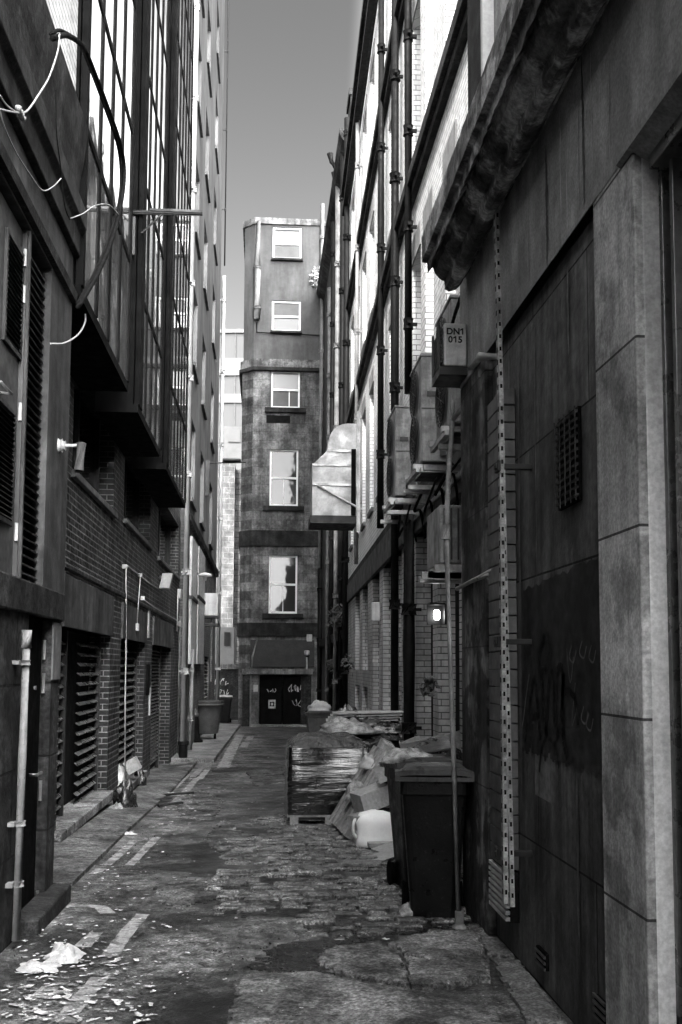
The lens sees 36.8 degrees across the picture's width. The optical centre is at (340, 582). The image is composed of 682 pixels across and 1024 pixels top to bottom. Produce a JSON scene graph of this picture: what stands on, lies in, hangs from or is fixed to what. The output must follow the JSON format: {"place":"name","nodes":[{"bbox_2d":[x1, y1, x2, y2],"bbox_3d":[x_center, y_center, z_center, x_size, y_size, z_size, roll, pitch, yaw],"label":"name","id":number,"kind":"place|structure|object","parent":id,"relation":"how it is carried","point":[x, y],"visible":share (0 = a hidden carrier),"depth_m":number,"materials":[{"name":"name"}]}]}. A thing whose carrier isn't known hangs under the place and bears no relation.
{"place":"outdoors","nodes":[
{"label":"outdoors","id":0,"kind":"place"},
{"bbox_2d":[53,761,196,886],"bbox_3d":[-3.014,3.217,15.521,0.766,0.563,15.754,1,-5,-4],"label":"concrete apron","id":1,"kind":"object","parent":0,"point":[83,850],"visible":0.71,"depth_m":11.28,"materials":[{"name":"concrete"}]},
{"bbox_2d":[171,724,239,762],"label":"pavement","id":2,"kind":"structure","parent":0,"point":[209,749],"depth_m":27.28,"materials":[{"name":"concrete"}]},
{"bbox_2d":[198,700,223,738],"bbox_3d":[-4.013,4.120,30.752,1.000,1.150,0.990,1,-5,-4],"label":"litter bin","id":3,"kind":"object","parent":2,"relation":"on","point":[209,711],"visible":0.77,"depth_m":30.41,"materials":[{"name":"grey plastic"}]},
{"bbox_2d":[0,720,573,1023],"bbox_3d":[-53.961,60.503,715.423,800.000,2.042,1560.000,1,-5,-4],"label":"road","id":4,"kind":"structure","parent":0,"point":[206,987],"depth_m":6.50,"materials":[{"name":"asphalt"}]},
{"bbox_2d":[15,960,61,972],"bbox_3d":[-1.677,2.119,5.689,0.246,0.040,0.223,1,-5,-4],"label":"crumpled paper","id":5,"kind":"object","parent":4,"relation":"on","point":[30,966],"visible":1,"depth_m":5.64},
{"bbox_2d":[0,0,88,952],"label":"stone building","id":6,"kind":"structure","parent":4,"relation":"on","point":[41,233],"depth_m":7.09,"materials":[{"name":"stone"}]},
{"bbox_2d":[0,192,26,574],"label":"louvre door","id":7,"kind":"structure","parent":6,"relation":"in","point":[12,257],"depth_m":6.63,"materials":[{"name":"grey paint"}]},
{"bbox_2d":[5,630,31,941],"bbox_3d":[-1.963,1.217,6.202,0.146,1.858,0.085,6,-7,-48],"label":"drainpipe","id":8,"kind":"object","parent":6,"relation":"attached to","point":[19,824],"visible":1,"depth_m":6.20,"materials":[{"name":"metal"}]},
{"bbox_2d":[21,617,45,909],"bbox_3d":[-2.117,1.302,6.908,0.113,2.132,0.731,1,-5,-4],"label":"door","id":9,"kind":"structure","parent":6,"relation":"in","point":[31,781],"depth_m":7.09,"materials":[{"name":"black paint"}]},
{"bbox_2d":[57,438,85,472],"bbox_3d":[-2.102,-0.988,8.010,0.216,0.274,0.112,1,-5,-4],"label":"security camera","id":10,"kind":"object","parent":6,"relation":"attached to","point":[62,445],"visible":1,"depth_m":7.97,"materials":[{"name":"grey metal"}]},
{"bbox_2d":[49,28,121,304],"bbox_3d":[-1.985,-3.104,8.127,0.026,2.175,3.171,1,-5,-4],"label":"cable","id":11,"kind":"object","parent":6,"relation":"attached to","point":[55,31],"visible":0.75,"depth_m":8.87,"materials":[{"name":"rubber"}]},
{"bbox_2d":[49,32,125,309],"bbox_3d":[-1.953,-3.068,8.091,0.040,2.247,3.275,1,-5,-4],"label":"cable","id":12,"kind":"object","parent":6,"relation":"attached to","point":[80,44],"visible":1,"depth_m":8.49,"materials":[{"name":"rubber"}]},
{"bbox_2d":[43,942,85,963],"bbox_3d":[-1.595,2.119,5.900,0.231,0.090,0.294,1,-5,-4],"label":"crumpled paper","id":13,"kind":"object","parent":4,"relation":"on","point":[67,953],"visible":1,"depth_m":5.84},
{"bbox_2d":[46,0,194,842],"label":"brick building","id":14,"kind":"structure","parent":4,"relation":"on","point":[128,418],"depth_m":13.61,"materials":[{"name":"brick"}]},
{"bbox_2d":[71,389,117,518],"bbox_3d":[-3.108,-1.679,12.560,0.330,1.359,3.147,1,-5,-4],"label":"window","id":15,"kind":"structure","parent":14,"relation":"in","point":[86,429],"depth_m":13.31,"materials":[{"name":"black glass"}]},
{"bbox_2d":[123,460,152,550],"bbox_3d":[-3.430,-1.364,16.836,0.330,1.283,3.607,1,-5,-4],"label":"window","id":16,"kind":"structure","parent":14,"relation":"in","point":[131,484],"depth_m":17.76,"materials":[{"name":"black glass"}]},
{"bbox_2d":[122,564,158,779],"bbox_3d":[-3.354,1.701,17.238,0.070,3.621,4.882,1,-5,-4],"label":"conduit","id":17,"kind":"object","parent":14,"relation":"attached to","point":[125,566],"visible":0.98,"depth_m":15.24,"materials":[{"name":"white plastic"}]},
{"bbox_2d":[132,208,202,254],"bbox_3d":[-2.343,-4.303,12.595,1.264,0.604,0.085,1,-5,-4],"label":"sign arm","id":18,"kind":"object","parent":14,"relation":"attached to","point":[160,212],"visible":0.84,"depth_m":12.61},
{"bbox_2d":[157,511,180,580],"bbox_3d":[-3.842,-0.892,22.295,0.330,1.323,4.879,1,-5,-4],"label":"window","id":19,"kind":"structure","parent":14,"relation":"in","point":[163,557],"depth_m":23.45,"materials":[{"name":"black glass"}]},
{"bbox_2d":[112,778,137,807],"bbox_3d":[-2.860,2.813,13.592,0.344,0.437,0.414,-1,-5,18],"label":"rubbish bag","id":20,"kind":"object","parent":4,"relation":"on","point":[124,795],"visible":0.84,"depth_m":13.50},
{"bbox_2d":[30,735,253,1022],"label":"lane markings","id":21,"kind":"object","parent":4,"relation":"on","point":[123,936],"visible":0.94,"depth_m":6.65,"materials":[{"name":"paint"}]},
{"bbox_2d":[178,741,188,757],"bbox_3d":[-3.616,3.874,23.469,0.260,0.460,0.254,1,-5,-4],"label":"drain pot","id":22,"kind":"object","parent":4,"relation":"on","point":[183,749],"visible":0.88,"depth_m":23.39,"materials":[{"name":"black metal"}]},
{"bbox_2d":[179,0,199,740],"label":"downpipe","id":23,"kind":"object","parent":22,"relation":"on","point":[185,572],"visible":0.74,"depth_m":24.06,"materials":[{"name":"white plastic"}]},
{"bbox_2d":[177,0,224,752],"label":"tall building","id":24,"kind":"structure","parent":4,"relation":"on","point":[206,363],"depth_m":33.07,"materials":[{"name":"grey brick"}]},
{"bbox_2d":[187,649,193,749],"bbox_3d":[-3.832,3.002,26.073,0.178,2.587,0.264,1,-5,-4],"label":"downpipe","id":25,"kind":"object","parent":24,"relation":"attached to","point":[190,715],"visible":0.8,"depth_m":26.03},
{"bbox_2d":[188,536,197,663],"bbox_3d":[-3.895,0.525,26.963,0.130,3.235,2.265,1,-5,-4],"label":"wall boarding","id":26,"kind":"object","parent":24,"relation":"attached to","point":[193,601],"depth_m":26.37,"materials":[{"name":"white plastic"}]},
{"bbox_2d":[196,546,205,663],"bbox_3d":[-4.128,0.745,30.069,0.130,3.288,3.005,1,-5,-4],"label":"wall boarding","id":27,"kind":"object","parent":24,"relation":"attached to","point":[201,604],"depth_m":29.64,"materials":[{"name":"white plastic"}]},
{"bbox_2d":[204,593,218,626],"bbox_3d":[-4.096,0.874,32.221,0.517,1.021,0.800,1,-5,-4],"label":"air conditioner","id":28,"kind":"object","parent":24,"relation":"attached to","point":[212,606],"visible":0.87,"depth_m":31.84,"materials":[{"name":"grey metal"}]},
{"bbox_2d":[215,275,225,699],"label":"downpipe","id":29,"kind":"object","parent":24,"relation":"attached to","point":[220,491],"visible":0.94,"depth_m":41.16,"materials":[{"name":"white plastic"}]},
{"bbox_2d":[221,0,228,265],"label":"downpipe","id":30,"kind":"object","parent":24,"relation":"attached to","point":[227,51],"visible":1,"depth_m":42.31,"materials":[{"name":"metal"}]},
{"bbox_2d":[205,458,245,495],"bbox_3d":[-3.738,-3.401,33.205,1.284,1.224,0.280,1,-5,-4],"label":"street lamp","id":31,"kind":"object","parent":24,"relation":"attached to","point":[224,460],"visible":1,"depth_m":33.11,"materials":[{"name":"metal"}]},
{"bbox_2d":[153,766,284,908],"bbox_3d":[-1.700,3.169,14.772,1.549,0.472,15.081,0,-5,-1],"label":"tarmac patch","id":32,"kind":"object","parent":4,"relation":"on","point":[187,893],"visible":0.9,"depth_m":11.15,"materials":[{"name":"asphalt"}]},
{"bbox_2d":[215,627,235,663],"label":"site cabin","id":33,"kind":"object","parent":4,"relation":"on","point":[227,645],"visible":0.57,"depth_m":51.62,"materials":[{"name":"grey metal"}]},
{"bbox_2d":[220,695,232,722],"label":"wheelie bin","id":34,"kind":"object","parent":4,"relation":"on","point":[225,710],"visible":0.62,"depth_m":43.21,"materials":[{"name":"plastic"}]},
{"bbox_2d":[214,664,238,719],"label":"yard wall","id":35,"kind":"structure","parent":4,"relation":"on","point":[229,674],"depth_m":46.51,"materials":[{"name":"concrete"}]},
{"bbox_2d":[216,463,240,663],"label":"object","id":36,"kind":"structure","parent":4,"relation":"on","point":[230,559],"depth_m":56.20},
{"bbox_2d":[218,426,241,469],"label":"building","id":37,"kind":"structure","parent":4,"relation":"on","point":[232,439],"depth_m":63.06,"materials":[{"name":"paint"}]},
{"bbox_2d":[219,329,243,426],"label":"office tower","id":38,"kind":"structure","parent":4,"relation":"on","point":[234,348],"depth_m":111.67,"materials":[{"name":"white glass"}]},
{"bbox_2d":[0,760,483,1023],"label":"fallen leaves","id":39,"kind":"object","parent":4,"relation":"on","point":[67,997],"visible":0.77,"depth_m":5.33,"materials":[{"name":"white plant"}]},
{"bbox_2d":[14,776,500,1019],"bbox_3d":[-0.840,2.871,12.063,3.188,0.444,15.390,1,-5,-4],"label":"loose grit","id":40,"kind":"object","parent":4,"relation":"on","point":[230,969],"visible":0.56,"depth_m":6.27,"materials":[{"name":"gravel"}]},
{"bbox_2d":[238,916,306,933],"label":"worn slab","id":41,"kind":"structure","parent":4,"relation":"on","point":[255,924],"depth_m":6.69,"materials":[{"name":"concrete"}]},
{"bbox_2d":[237,217,325,726],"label":"corner building","id":42,"kind":"structure","parent":4,"relation":"on","point":[278,539],"depth_m":41.48,"materials":[{"name":"grey brick"}]},
{"bbox_2d":[253,221,261,319],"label":"soil pipe","id":43,"kind":"object","parent":42,"relation":"attached to","point":[257,276],"visible":1,"depth_m":41.80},
{"bbox_2d":[259,675,281,723],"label":"door","id":44,"kind":"structure","parent":42,"relation":"in","point":[270,693],"depth_m":40.71,"materials":[{"name":"black paint"}]},
{"bbox_2d":[262,555,302,618],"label":"window","id":45,"kind":"structure","parent":42,"relation":"in","point":[282,569],"depth_m":41.17,"materials":[{"name":"white glass"}]},
{"bbox_2d":[263,449,303,510],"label":"window","id":46,"kind":"structure","parent":42,"relation":"in","point":[283,492],"depth_m":41.53,"materials":[{"name":"white glass"}]},
{"bbox_2d":[265,372,305,412],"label":"window","id":47,"kind":"structure","parent":42,"relation":"in","point":[285,386],"depth_m":41.82,"materials":[{"name":"white glass"}]},
{"bbox_2d":[270,301,301,333],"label":"window","id":48,"kind":"structure","parent":42,"relation":"in","point":[286,315],"depth_m":42.10,"materials":[{"name":"white glass"}]},
{"bbox_2d":[271,227,302,261],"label":"window","id":49,"kind":"structure","parent":42,"relation":"in","point":[287,242],"depth_m":42.34,"materials":[{"name":"white glass"}]},
{"bbox_2d":[282,675,300,723],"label":"door","id":50,"kind":"structure","parent":42,"relation":"in","point":[291,714],"depth_m":40.77,"materials":[{"name":"black paint"}]},
{"bbox_2d":[316,569,321,700],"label":"downpipe","id":51,"kind":"object","parent":42,"relation":"attached to","point":[319,636],"visible":0.85,"depth_m":40.81,"materials":[{"name":"black metal"}]},
{"bbox_2d":[318,203,323,567],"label":"downpipe","id":52,"kind":"object","parent":42,"relation":"attached to","point":[321,352],"visible":0.55,"depth_m":41.66,"materials":[{"name":"metal"}]},
{"bbox_2d":[224,875,368,919],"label":"pothole mud","id":53,"kind":"structure","parent":4,"relation":"on","point":[287,912],"depth_m":7.14,"materials":[{"name":"soil"}]},
{"bbox_2d":[304,710,332,731],"bbox_3d":[-0.574,3.887,26.817,0.780,1.094,0.935,1,-5,-4],"label":"wheelie bin","id":54,"kind":"object","parent":4,"relation":"on","point":[315,720],"visible":0.28,"depth_m":26.45,"materials":[{"name":"grey plastic"}]},
{"bbox_2d":[284,731,369,824],"bbox_3d":[-0.173,2.386,12.699,1.049,1.036,1.294,1,-5,-4],"label":"wrapped pallet","id":55,"kind":"object","parent":4,"relation":"on","point":[321,769],"visible":0.79,"depth_m":12.08,"materials":[{"name":"plastic"}]},
{"bbox_2d":[317,87,352,701],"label":"sooty tenement","id":56,"kind":"structure","parent":4,"relation":"on","point":[324,281],"depth_m":39.03,"materials":[{"name":"grey brick"}]},
{"bbox_2d":[324,287,330,702],"bbox_3d":[-0.458,-2.629,35.750,0.226,15.730,0.264,5,-7,-43],"label":"downpipe","id":57,"kind":"object","parent":56,"relation":"attached to","point":[327,439],"visible":0.65,"depth_m":35.62,"materials":[{"name":"grey metal"}]},
{"bbox_2d":[328,221,334,710],"bbox_3d":[-0.301,-3.555,33.779,0.236,17.209,0.311,4,-6,-39],"label":"downpipe","id":58,"kind":"object","parent":56,"relation":"attached to","point":[331,532],"visible":0.58,"depth_m":33.92,"materials":[{"name":"black metal"}]},
{"bbox_2d":[332,186,339,710],"bbox_3d":[-0.135,-3.948,31.609,0.242,17.584,0.358,-2,-5,27],"label":"downpipe","id":59,"kind":"object","parent":56,"relation":"attached to","point":[336,423],"visible":0.59,"depth_m":31.72,"materials":[{"name":"grey metal"}]},
{"bbox_2d":[337,153,343,708],"bbox_3d":[0.022,-4.131,29.529,0.242,17.562,0.358,-2,-5,27],"label":"downpipe","id":60,"kind":"object","parent":56,"relation":"attached to","point":[340,564],"visible":0.52,"depth_m":29.61,"materials":[{"name":"black metal"}]},
{"bbox_2d":[204,814,483,936],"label":"cobblestones","id":61,"kind":"structure","parent":4,"relation":"on","point":[278,837],"depth_m":8.18,"materials":[{"name":"stone"}]},
{"bbox_2d":[347,811,360,830],"bbox_3d":[0.217,2.430,10.431,0.254,0.166,0.192,5,-7,-44],"label":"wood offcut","id":62,"kind":"object","parent":61,"relation":"on","point":[350,817],"visible":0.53,"depth_m":10.38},
{"bbox_2d":[351,809,392,847],"bbox_3d":[0.348,2.496,10.368,0.494,0.389,0.261,1,-5,-4],"label":"plastic jug","id":63,"kind":"object","parent":61,"relation":"on","point":[373,824],"visible":0.75,"depth_m":10.26,"materials":[{"name":"plastic"}]},
{"bbox_2d":[349,782,388,811],"bbox_3d":[0.320,2.243,10.656,0.396,0.295,0.272,2,-5,-24],"label":"cardboard box","id":64,"kind":"object","parent":63,"relation":"on","point":[372,796],"visible":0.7,"depth_m":10.55,"materials":[{"name":"cardboard"}]},
{"bbox_2d":[379,754,461,886],"bbox_3d":[0.620,1.871,8.063,0.530,1.052,0.700,1,-5,-10],"label":"wheelie bin","id":65,"kind":"object","parent":61,"relation":"on","point":[396,872],"visible":0.38,"depth_m":7.96,"materials":[{"name":"plastic"}]},
{"bbox_2d":[378,746,432,763],"bbox_3d":[0.510,1.330,7.933,0.426,0.126,0.350,-1,-5,13],"label":"rubbish bag","id":66,"kind":"object","parent":65,"relation":"on","point":[394,756],"visible":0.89,"depth_m":7.84,"materials":[{"name":"plastic"}]},
{"bbox_2d":[417,737,461,760],"bbox_3d":[0.764,1.357,8.296,0.505,0.195,0.444,1,-5,-4],"label":"rubbish bag","id":67,"kind":"object","parent":65,"relation":"on","point":[458,754],"visible":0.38,"depth_m":8.22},
{"bbox_2d":[400,737,450,752],"bbox_3d":[0.679,1.316,8.194,0.439,0.136,0.400,1,-5,-4],"label":"plastic sheet","id":68,"kind":"object","parent":67,"relation":"on","point":[444,744],"visible":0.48,"depth_m":8.18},
{"bbox_2d":[395,762,474,917],"bbox_3d":[0.642,1.777,7.167,0.530,1.052,0.700,0,-5,3],"label":"wheelie bin","id":69,"kind":"object","parent":61,"relation":"on","point":[428,887],"visible":0.88,"depth_m":6.91,"materials":[{"name":"plastic"}]},
{"bbox_2d":[441,524,466,929],"bbox_3d":[0.745,0.933,6.891,0.098,2.695,0.322,2,-5,-17],"label":"leaning pole","id":70,"kind":"object","parent":61,"relation":"on","point":[459,924],"visible":0.91,"depth_m":6.88,"materials":[{"name":"grey metal"}]},
{"bbox_2d":[329,745,386,839],"bbox_3d":[0.268,2.323,11.396,0.144,1.000,1.200,33,-8,-4],"label":"cardboard sheet","id":71,"kind":"object","parent":4,"relation":"on","point":[337,819],"visible":0.41,"depth_m":11.43,"materials":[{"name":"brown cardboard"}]},
{"bbox_2d":[246,918,474,975],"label":"wet mud","id":72,"kind":"structure","parent":4,"relation":"on","point":[296,957],"depth_m":6.14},
{"bbox_2d":[342,859,381,866],"bbox_3d":[0.191,2.507,9.146,0.340,0.024,0.200,0,-5,6],"label":"loose flagstone","id":73,"kind":"object","parent":4,"relation":"on","point":[360,862],"visible":1,"depth_m":9.08,"materials":[{"name":"stone"}]},
{"bbox_2d":[227,971,501,1023],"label":"concrete slab","id":74,"kind":"structure","parent":4,"relation":"on","point":[333,999],"depth_m":5.05,"materials":[{"name":"concrete"}]},
{"bbox_2d":[354,734,402,811],"bbox_3d":[0.282,2.552,14.191,1.060,1.090,1.846,1,-5,-4],"label":"wrapped pallet","id":75,"kind":"object","parent":4,"relation":"on","point":[370,741],"visible":0.08,"depth_m":13.40,"materials":[{"name":"plastic"}]},
{"bbox_2d":[319,717,384,734],"bbox_3d":[0.167,1.906,13.646,0.827,0.211,0.722,2,-5,-22],"label":"rubbish bag","id":76,"kind":"object","parent":75,"relation":"on","point":[353,726],"visible":0.98,"depth_m":13.44,"materials":[{"name":"plastic"}]},
{"bbox_2d":[346,711,389,725],"bbox_3d":[0.282,1.933,14.278,0.939,0.261,0.803,1,-5,-4],"label":"rubbish bag","id":77,"kind":"object","parent":75,"relation":"on","point":[369,721],"visible":0.33,"depth_m":14.08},
{"bbox_2d":[326,710,403,721],"bbox_3d":[0.331,1.887,14.460,1.130,0.141,0.820,1,-5,-4],"label":"cardboard stack","id":78,"kind":"object","parent":77,"relation":"on","point":[388,715],"visible":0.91,"depth_m":14.20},
{"bbox_2d":[371,722,401,733],"bbox_3d":[0.654,1.952,13.775,0.579,0.145,0.492,1,-5,-4],"label":"rubbish bag","id":79,"kind":"object","parent":75,"relation":"on","point":[391,728],"visible":0.75,"depth_m":13.63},
{"bbox_2d":[316,929,489,991],"bbox_3d":[0.387,2.170,5.904,1.067,0.111,1.261,1,-5,-4],"label":"broken concrete","id":80,"kind":"object","parent":4,"relation":"on","point":[449,960],"visible":0.96,"depth_m":5.75,"materials":[{"name":"concrete"}]},
{"bbox_2d":[341,0,467,751],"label":"white brick building","id":81,"kind":"structure","parent":4,"relation":"on","point":[439,76],"depth_m":15.96,"materials":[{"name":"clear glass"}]},
{"bbox_2d":[308,411,362,532],"bbox_3d":[-0.106,-1.912,18.479,0.918,2.152,1.030,1,-5,-4],"label":"extract duct","id":82,"kind":"object","parent":81,"relation":"attached to","point":[335,488],"visible":1,"depth_m":18.04,"materials":[{"name":"metal"}]},
{"bbox_2d":[341,117,350,707],"bbox_3d":[0.138,-4.265,27.997,0.358,17.546,0.242,9,-10,-62],"label":"downpipe","id":83,"kind":"object","parent":81,"relation":"attached to","point":[346,345],"visible":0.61,"depth_m":28.02,"materials":[{"name":"black metal"}]},
{"bbox_2d":[354,120,362,563],"bbox_3d":[0.374,-5.647,23.703,0.191,10.500,0.190,-3,-6,38],"label":"downpipe","id":84,"kind":"object","parent":81,"relation":"attached to","point":[357,249],"visible":0.73,"depth_m":23.76,"materials":[{"name":"metal"}]},
{"bbox_2d":[376,0,387,528],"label":"downpipe","id":85,"kind":"object","parent":81,"relation":"attached to","point":[381,249],"visible":0.96,"depth_m":17.57,"materials":[{"name":"black metal"}]},
{"bbox_2d":[389,0,402,735],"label":"downpipe","id":86,"kind":"object","parent":81,"relation":"attached to","point":[394,286],"visible":0.67,"depth_m":15.13,"materials":[{"name":"black metal"}]},
{"bbox_2d":[382,405,416,513],"bbox_3d":[0.882,-1.609,13.572,0.590,1.295,0.840,1,-5,-4],"label":"air conditioner","id":87,"kind":"object","parent":81,"relation":"attached to","point":[398,442],"visible":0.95,"depth_m":13.21,"materials":[{"name":"paint"}]},
{"bbox_2d":[403,0,416,394],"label":"downpipe","id":88,"kind":"object","parent":81,"relation":"attached to","point":[409,131],"visible":0.96,"depth_m":13.83,"materials":[{"name":"black metal"}]},
{"bbox_2d":[401,485,421,740],"bbox_3d":[0.865,0.821,13.039,0.265,4.150,0.289,-3,-6,37],"label":"downpipe","id":89,"kind":"object","parent":81,"relation":"attached to","point":[409,724],"visible":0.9,"depth_m":13.00,"materials":[{"name":"black metal"}]},
{"bbox_2d":[380,443,460,523],"bbox_3d":[0.925,-1.000,11.623,0.450,0.170,4.600,1,-5,-4],"label":"bracket rack","id":90,"kind":"object","parent":81,"relation":"attached to","point":[414,489],"visible":0.68,"depth_m":11.42,"materials":[{"name":"metal"}]},
{"bbox_2d":[404,353,447,484],"bbox_3d":[1.047,-1.790,11.386,0.590,1.295,0.840,1,-5,-4],"label":"air conditioner","id":91,"kind":"object","parent":81,"relation":"attached to","point":[423,431],"visible":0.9,"depth_m":11.03,"materials":[{"name":"paint"}]},
{"bbox_2d":[423,184,433,231],"bbox_3d":[1.090,-4.650,12.828,0.017,0.320,0.770,1,-5,-4],"label":"window","id":92,"kind":"structure","parent":81,"relation":"in","point":[429,204],"depth_m":12.74,"materials":[{"name":"white glass"}]},
{"bbox_2d":[418,676,440,696],"bbox_3d":[0.982,1.171,11.516,0.249,0.243,0.259,1,-5,-4],"label":"wall weed","id":93,"kind":"object","parent":81,"relation":"attached to","point":[428,684],"depth_m":11.47,"materials":[{"name":"grey plant"}]},
{"bbox_2d":[427,602,446,624],"bbox_3d":[1.061,0.343,11.156,0.220,0.235,0.220,1,-5,-4],"label":"wall lamp","id":94,"kind":"object","parent":81,"relation":"attached to","point":[436,613],"visible":0.98,"depth_m":11.22,"materials":[{"name":"glass"}]},
{"bbox_2d":[418,572,461,583],"bbox_3d":[1.028,-0.039,9.620,0.522,0.060,0.560,1,-5,-4],"label":"support bracket","id":95,"kind":"object","parent":81,"relation":"attached to","point":[441,581],"visible":0.49,"depth_m":9.82,"materials":[{"name":"metal"}]},
{"bbox_2d":[421,505,461,579],"bbox_3d":[1.048,-0.347,9.063,0.572,0.583,0.800,1,-5,-4],"label":"condenser cabinet","id":96,"kind":"object","parent":95,"relation":"on","point":[435,548],"visible":0.47,"depth_m":8.77,"materials":[{"name":"metal"}]},
{"bbox_2d":[429,294,460,452],"bbox_3d":[1.178,-1.933,9.647,0.590,1.295,0.840,1,-5,-4],"label":"air conditioner","id":97,"kind":"object","parent":81,"relation":"attached to","point":[444,397],"visible":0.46,"depth_m":9.40,"materials":[{"name":"grey paint"}]},
{"bbox_2d":[442,119,456,180],"bbox_3d":[1.201,-4.772,11.352,0.017,0.320,0.800,1,-5,-4],"label":"window","id":98,"kind":"structure","parent":81,"relation":"in","point":[452,140],"depth_m":11.30,"materials":[{"name":"white glass"}]},
{"bbox_2d":[455,584,459,730],"bbox_3d":[1.377,1.238,11.088,0.020,4.100,1.350,1,-5,-4],"label":"doorway","id":99,"kind":"structure","parent":81,"relation":"in","point":[456,592],"depth_m":11.68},
{"bbox_2d":[479,932,566,1023],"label":"gutter stones","id":100,"kind":"object","parent":4,"relation":"on","point":[526,993],"visible":0.83,"depth_m":5.27,"materials":[{"name":"stone"}]},
{"bbox_2d":[422,0,681,1023],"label":"rendered building","id":101,"kind":"structure","parent":4,"relation":"on","point":[566,156],"depth_m":4.68,"materials":[{"name":"stone"}]},
{"bbox_2d":[432,323,466,387],"bbox_3d":[0.790,-1.644,7.447,0.216,0.368,0.386,1,-5,-4],"label":"electrical box","id":102,"kind":"object","parent":101,"relation":"attached to","point":[449,368],"visible":1,"depth_m":7.27,"materials":[{"name":"paint"}]},
{"bbox_2d":[444,400,454,524],"bbox_3d":[0.826,-0.927,7.816,0.055,1.243,1.214,0,-5,8],"label":"flexible hose","id":103,"kind":"object","parent":102,"relation":"hanging from","point":[448,472],"visible":0.94,"depth_m":7.91,"materials":[{"name":"grey metal"}]},
{"bbox_2d":[487,388,519,922],"bbox_3d":[0.966,0.410,6.157,0.080,3.093,0.439,1,-5,-4],"label":"ribbed panel","id":104,"kind":"object","parent":101,"relation":"attached to","point":[506,912],"visible":0.57,"depth_m":6.06,"materials":[{"name":"paint"}]},
{"bbox_2d":[493,208,514,906],"bbox_3d":[0.922,-0.236,5.814,0.026,4.008,0.282,1,-5,-4],"label":"slotted rail","id":105,"kind":"object","parent":101,"relation":"attached to","point":[511,886],"visible":0.52,"depth_m":5.74,"materials":[{"name":"metal"}]},
{"bbox_2d":[493,460,531,472],"bbox_3d":[0.953,-0.639,5.684,0.210,0.060,0.080,1,-5,-4],"label":"pipe clamp","id":106,"kind":"object","parent":101,"relation":"attached to","point":[497,466],"visible":1,"depth_m":5.66,"materials":[{"name":"metal"}]},
{"bbox_2d":[649,112,681,1018],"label":"shop window","id":107,"kind":"structure","parent":101,"relation":"in","point":[665,158],"depth_m":3.85,"materials":[{"name":"black glass"}]},
{"bbox_2d":[220,0,362,328],"label":"sky","id":108,"kind":"structure","parent":0,"point":[291,63],"materials":[{"name":"grey"}]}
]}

